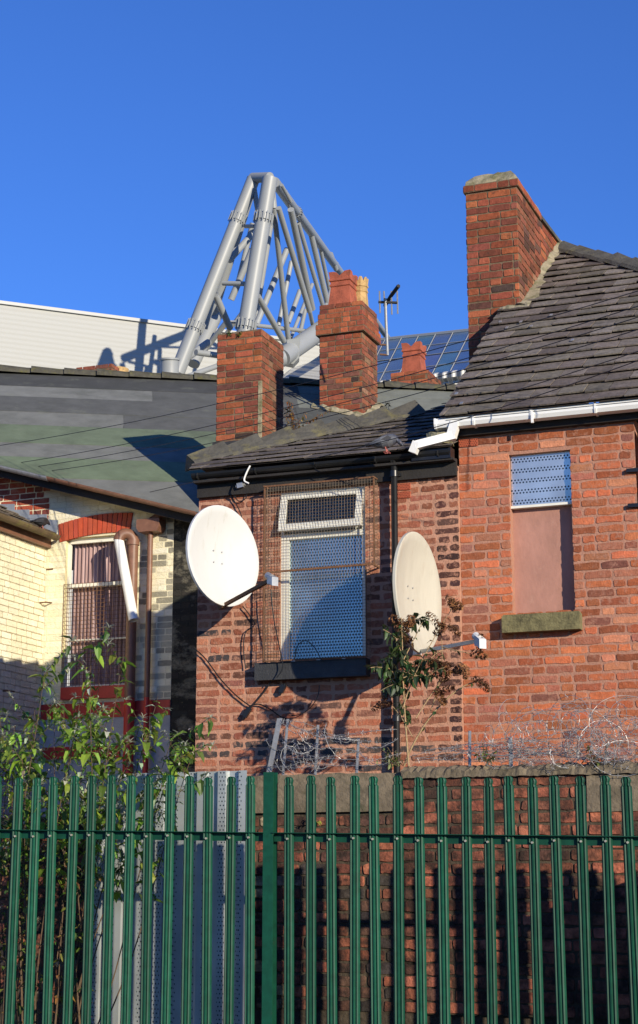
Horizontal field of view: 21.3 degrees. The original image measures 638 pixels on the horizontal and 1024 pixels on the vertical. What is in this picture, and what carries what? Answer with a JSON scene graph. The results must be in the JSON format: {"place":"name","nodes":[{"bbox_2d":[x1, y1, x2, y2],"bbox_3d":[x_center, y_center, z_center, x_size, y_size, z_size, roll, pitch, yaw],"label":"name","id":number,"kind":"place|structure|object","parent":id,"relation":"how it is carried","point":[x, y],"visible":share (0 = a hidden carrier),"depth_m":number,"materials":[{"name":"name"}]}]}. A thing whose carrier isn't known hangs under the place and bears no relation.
{"place":"outdoors","nodes":[
{"label":"outdoors","id":0,"kind":"place"},
{"bbox_2d":[0,0,637,403],"label":"sky","id":1,"kind":"structure","parent":0,"point":[132,132],"materials":[{"name":"blue"}]},
{"label":"ground","id":2,"kind":"structure","parent":0,"visible":0},
{"bbox_2d":[0,505,60,817],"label":"neighbour outhouse","id":3,"kind":"structure","parent":2,"relation":"on","point":[25,543],"depth_m":19.95,"materials":[{"name":"beige paint"}]},
{"bbox_2d":[30,517,49,527],"bbox_3d":[-3.331,0.135,20.297,0.131,0.157,0.344,-6,-14,25],"label":"pigeon","id":4,"kind":"object","parent":3,"relation":"on","point":[42,521],"visible":1,"depth_m":20.24,"materials":[{"name":"ceramic"}]},
{"bbox_2d":[0,794,104,1023],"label":"undergrowth","id":5,"kind":"object","parent":2,"relation":"on","point":[19,1011],"visible":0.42,"depth_m":12.35,"materials":[{"name":"green plant"}]},
{"bbox_2d":[0,621,217,1023],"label":"buddleia bush","id":6,"kind":"object","parent":2,"relation":"on","point":[7,746],"visible":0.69,"depth_m":12.50,"materials":[{"name":"green plant"}]},
{"bbox_2d":[0,300,319,685],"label":"stadium stand","id":7,"kind":"object","parent":2,"relation":"on","point":[45,336],"visible":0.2,"depth_m":83.27,"materials":[{"name":"grey metal"}]},
{"bbox_2d":[91,770,246,1023],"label":"perforated sheet","id":8,"kind":"object","parent":2,"relation":"on","point":[219,782],"visible":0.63,"depth_m":12.58,"materials":[{"name":"grey metal"}]},
{"bbox_2d":[0,269,456,816],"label":"terraced house","id":9,"kind":"structure","parent":2,"relation":"on","point":[118,525],"depth_m":20.54,"materials":[{"name":"brick"}]},
{"bbox_2d":[61,536,127,686],"bbox_3d":[-2.655,1.197,20.337,0.851,1.822,0.177,-5,-13,20],"label":"window","id":10,"kind":"structure","parent":9,"relation":"in","point":[97,593],"depth_m":20.41,"materials":[{"name":"glass"}]},
{"bbox_2d":[72,364,128,547],"bbox_3d":[-3.421,-0.808,28.408,0.758,3.060,1.516,-5,-13,20],"label":"chimney stack","id":11,"kind":"object","parent":9,"relation":"on","point":[113,367],"depth_m":28.05,"materials":[{"name":"brick"}]},
{"bbox_2d":[283,400,331,429],"bbox_3d":[-0.199,-1.345,23.255,0.744,0.502,0.398,0,-12,0],"label":"weed","id":12,"kind":"object","parent":9,"relation":"on","point":[292,422],"visible":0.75,"depth_m":23.25,"materials":[{"name":"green plant"}]},
{"bbox_2d":[0,291,637,445],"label":"overhead cable","id":13,"kind":"object","parent":9,"relation":"attached to","point":[345,372],"visible":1,"depth_m":15.78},
{"bbox_2d":[21,306,637,462],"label":"overhead cable","id":14,"kind":"object","parent":9,"relation":"attached to","point":[351,390],"visible":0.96,"depth_m":15.70,"materials":[{"name":"black rubber"}]},
{"bbox_2d":[42,317,637,465],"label":"overhead cable","id":15,"kind":"object","parent":9,"relation":"attached to","point":[361,397],"visible":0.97,"depth_m":15.59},
{"bbox_2d":[52,329,637,470],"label":"overhead cable","id":16,"kind":"object","parent":9,"relation":"attached to","point":[370,405],"visible":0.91,"depth_m":15.43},
{"bbox_2d":[378,284,399,355],"bbox_3d":[0.988,-2.585,22.884,0.258,0.866,0.550,10,-16,-37],"label":"tv aerial","id":17,"kind":"object","parent":9,"relation":"attached to","point":[386,302],"visible":1,"depth_m":22.99,"materials":[{"name":"metal"}]},
{"bbox_2d":[391,341,440,383],"bbox_3d":[1.621,-1.032,28.034,0.653,3.591,0.766,-5,-13,20],"label":"chimney stack","id":18,"kind":"object","parent":9,"relation":"on","point":[413,364],"visible":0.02,"depth_m":28.14,"materials":[{"name":"brick"}]},
{"bbox_2d":[283,359,319,378],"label":"stadium canopy","id":19,"kind":"object","parent":2,"relation":"on","point":[310,370],"visible":0.1,"depth_m":86.73,"materials":[{"name":"grey metal"}]},
{"bbox_2d":[0,772,637,1023],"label":"palisade fence","id":20,"kind":"object","parent":2,"relation":"on","point":[270,836],"visible":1,"depth_m":11.22,"materials":[{"name":"metal"}]},
{"bbox_2d":[0,760,637,1023],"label":"yard wall","id":21,"kind":"structure","parent":2,"relation":"on","point":[520,774],"depth_m":12.19,"materials":[{"name":"brick"}]},
{"bbox_2d":[266,718,281,771],"bbox_3d":[-0.338,1.806,12.950,0.140,0.450,0.045,-5,-13,20],"label":"iron stake","id":22,"kind":"object","parent":21,"relation":"on","point":[275,741],"visible":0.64,"depth_m":12.93,"materials":[{"name":"metal"}]},
{"bbox_2d":[281,719,288,774],"bbox_3d":[-0.254,1.801,12.906,0.062,0.444,0.022,-5,-13,20],"label":"iron stake","id":23,"kind":"object","parent":21,"relation":"on","point":[285,740],"visible":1,"depth_m":12.90,"materials":[{"name":"metal"}]},
{"bbox_2d":[314,725,318,774],"bbox_3d":[-0.015,1.810,12.810,0.046,0.397,0.022,-5,-13,20],"label":"iron stake","id":24,"kind":"object","parent":21,"relation":"on","point":[316,750],"visible":0.75,"depth_m":12.80,"materials":[{"name":"metal"}]},
{"bbox_2d":[265,720,401,774],"bbox_3d":[0.084,1.761,12.726,1.096,0.452,0.247,-6,-14,24],"label":"barbed wire","id":25,"kind":"object","parent":24,"relation":"attached to","point":[309,750],"visible":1,"depth_m":12.74,"materials":[{"name":"metal"}]},
{"bbox_2d":[355,738,359,772],"bbox_3d":[0.290,1.842,12.683,0.041,0.295,0.022,-5,-13,20],"label":"iron stake","id":26,"kind":"object","parent":21,"relation":"on","point":[357,758],"visible":0.64,"depth_m":12.68,"materials":[{"name":"metal"}]},
{"bbox_2d":[377,747,402,769],"bbox_3d":[0.520,1.816,12.494,0.192,0.169,0.111,-3,-13,13],"label":"weed","id":27,"kind":"object","parent":21,"relation":"on","point":[396,761],"visible":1,"depth_m":12.49,"materials":[{"name":"green plant"}]},
{"bbox_2d":[363,594,490,767],"bbox_3d":[0.815,1.290,12.753,0.970,1.334,0.419,-2,-13,7],"label":"buddleia shrub","id":28,"kind":"object","parent":21,"relation":"on","point":[397,687],"visible":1,"depth_m":12.74,"materials":[{"name":"green plant"}]},
{"bbox_2d":[468,731,470,766],"bbox_3d":[1.104,1.732,12.387,0.027,0.262,0.022,-5,-13,20],"label":"iron stake","id":29,"kind":"object","parent":21,"relation":"on","point":[469,747],"visible":1,"depth_m":12.38,"materials":[{"name":"metal"}]},
{"bbox_2d":[474,743,497,765],"bbox_3d":[1.206,1.757,12.249,0.178,0.164,0.117,0,-12,0],"label":"weed","id":30,"kind":"object","parent":21,"relation":"on","point":[488,759],"visible":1,"depth_m":12.24,"materials":[{"name":"green plant"}]},
{"bbox_2d":[508,737,512,765],"bbox_3d":[1.392,1.741,12.277,0.030,0.212,0.030,-5,-13,20],"label":"iron stake","id":31,"kind":"object","parent":21,"relation":"on","point":[510,741],"visible":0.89,"depth_m":12.26,"materials":[{"name":"metal"}]},
{"bbox_2d":[410,694,637,776],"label":"razor wire","id":32,"kind":"object","parent":21,"relation":"on","point":[559,754],"visible":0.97,"depth_m":12.12,"materials":[{"name":"metal"}]},
{"bbox_2d":[581,742,617,773],"bbox_3d":[1.983,1.751,12.001,0.243,0.241,0.213,0,-12,0],"label":"weed","id":33,"kind":"object","parent":21,"relation":"on","point":[593,758],"visible":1,"depth_m":11.98,"materials":[{"name":"green plant"}]},
{"bbox_2d":[185,400,526,775],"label":"brick house","id":34,"kind":"structure","parent":2,"relation":"on","point":[329,532],"depth_m":14.36,"materials":[{"name":"red brick"}]},
{"bbox_2d":[192,647,249,705],"bbox_3d":[-0.833,1.411,14.523,0.567,0.552,0.011,-5,-13,20],"label":"wall cable","id":35,"kind":"object","parent":34,"relation":"attached to","point":[219,677],"depth_m":14.52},
{"bbox_2d":[186,505,277,609],"bbox_3d":[-0.710,0.367,14.166,0.770,0.883,1.268,0,-12,0],"label":"satellite dish","id":36,"kind":"object","parent":34,"relation":"attached to","point":[222,556],"visible":1,"depth_m":14.24,"materials":[{"name":"metal"}]},
{"bbox_2d":[235,482,245,488],"bbox_3d":[-0.685,-0.232,14.793,0.089,0.053,0.040,-5,-13,20],"label":"junction box","id":37,"kind":"object","parent":34,"relation":"attached to","point":[240,485],"visible":1,"depth_m":14.78,"materials":[{"name":"white plastic"}]},
{"bbox_2d":[243,465,250,483],"bbox_3d":[-0.622,-0.321,14.635,0.068,0.167,0.015,-5,-13,20],"label":"cable clip","id":38,"kind":"object","parent":34,"relation":"attached to","point":[246,474],"visible":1,"depth_m":14.63,"materials":[{"name":"white plastic"}]},
{"bbox_2d":[242,606,254,668],"bbox_3d":[-0.603,1.071,14.508,0.120,0.546,0.010,-5,-13,20],"label":"wall cable","id":39,"kind":"object","parent":34,"relation":"attached to","point":[245,633],"depth_m":14.52,"materials":[{"name":"black rubber"}]},
{"bbox_2d":[251,681,271,706],"bbox_3d":[-0.503,1.567,14.360,0.264,0.345,0.011,-5,-13,20],"label":"wall cable","id":40,"kind":"object","parent":34,"relation":"attached to","point":[262,693],"depth_m":14.35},
{"bbox_2d":[242,706,251,718],"bbox_3d":[-0.609,1.698,14.361,0.088,0.112,0.030,-5,-13,20],"label":"cable connector","id":41,"kind":"object","parent":40,"relation":"hanging from","point":[247,711],"visible":1,"depth_m":14.35,"materials":[{"name":"black paint"}]},
{"bbox_2d":[250,703,286,718],"bbox_3d":[-0.420,1.688,14.300,0.354,0.152,0.011,-5,-13,20],"label":"wall cable","id":42,"kind":"object","parent":34,"relation":"attached to","point":[269,709],"depth_m":14.30,"materials":[{"name":"black rubber"}]},
{"bbox_2d":[270,589,282,677],"bbox_3d":[-0.358,1.023,14.291,0.121,0.758,0.009,-5,-13,20],"label":"wall cable","id":43,"kind":"object","parent":34,"relation":"attached to","point":[276,634],"depth_m":14.28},
{"bbox_2d":[278,683,286,694],"bbox_3d":[-0.307,1.491,14.288,0.068,0.100,0.030,-5,-13,20],"label":"cable connector","id":44,"kind":"object","parent":34,"relation":"attached to","point":[282,688],"visible":1,"depth_m":14.28,"materials":[{"name":"black paint"}]},
{"bbox_2d":[289,685,319,715],"bbox_3d":[-0.125,1.581,14.186,0.281,0.252,0.008,-5,-13,20],"label":"wall cable","id":45,"kind":"object","parent":34,"relation":"attached to","point":[310,707],"depth_m":14.16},
{"bbox_2d":[294,640,322,661],"bbox_3d":[-0.090,1.164,14.154,0.258,0.187,0.008,-5,-13,20],"label":"wall cable","id":46,"kind":"object","parent":34,"relation":"attached to","point":[311,644],"depth_m":14.18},
{"bbox_2d":[279,486,365,659],"bbox_3d":[0.026,0.531,14.409,0.776,1.490,0.155,-5,-13,20],"label":"window","id":47,"kind":"structure","parent":34,"relation":"in","point":[300,611],"depth_m":14.45,"materials":[{"name":"blue glass"}]},
{"bbox_2d":[365,434,405,453],"bbox_3d":[0.548,-0.562,14.007,0.339,0.157,0.137,0,-12,0],"label":"pigeon","id":48,"kind":"object","parent":34,"relation":"on","point":[386,444],"visible":0.99,"depth_m":13.96,"materials":[{"name":"ceramic"}]},
{"bbox_2d":[151,351,637,491],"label":"overhead cable","id":49,"kind":"object","parent":34,"relation":"attached to","point":[479,401],"visible":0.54,"depth_m":13.77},
{"bbox_2d":[393,532,485,654],"bbox_3d":[0.813,0.648,13.338,0.585,1.053,1.554,2,-13,-10],"label":"satellite dish","id":50,"kind":"object","parent":34,"relation":"attached to","point":[416,585],"visible":0.9,"depth_m":13.56,"materials":[{"name":"white metal"}]},
{"bbox_2d":[294,360,637,462],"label":"overhead cable","id":51,"kind":"object","parent":34,"relation":"attached to","point":[473,415],"visible":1,"depth_m":13.17,"materials":[{"name":"black rubber"}]},
{"bbox_2d":[377,328,468,384],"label":"stadium roof","id":52,"kind":"structure","parent":2,"relation":"on","point":[443,355],"depth_m":86.41,"materials":[{"name":"glass"}]},
{"bbox_2d":[159,172,389,373],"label":"roof truss","id":53,"kind":"object","parent":52,"relation":"on","point":[202,331],"visible":0.85,"depth_m":73.38,"materials":[{"name":"metal"}]},
{"bbox_2d":[409,170,637,765],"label":"brick house","id":54,"kind":"structure","parent":2,"relation":"on","point":[548,485],"depth_m":13.93,"materials":[{"name":"red brick"}]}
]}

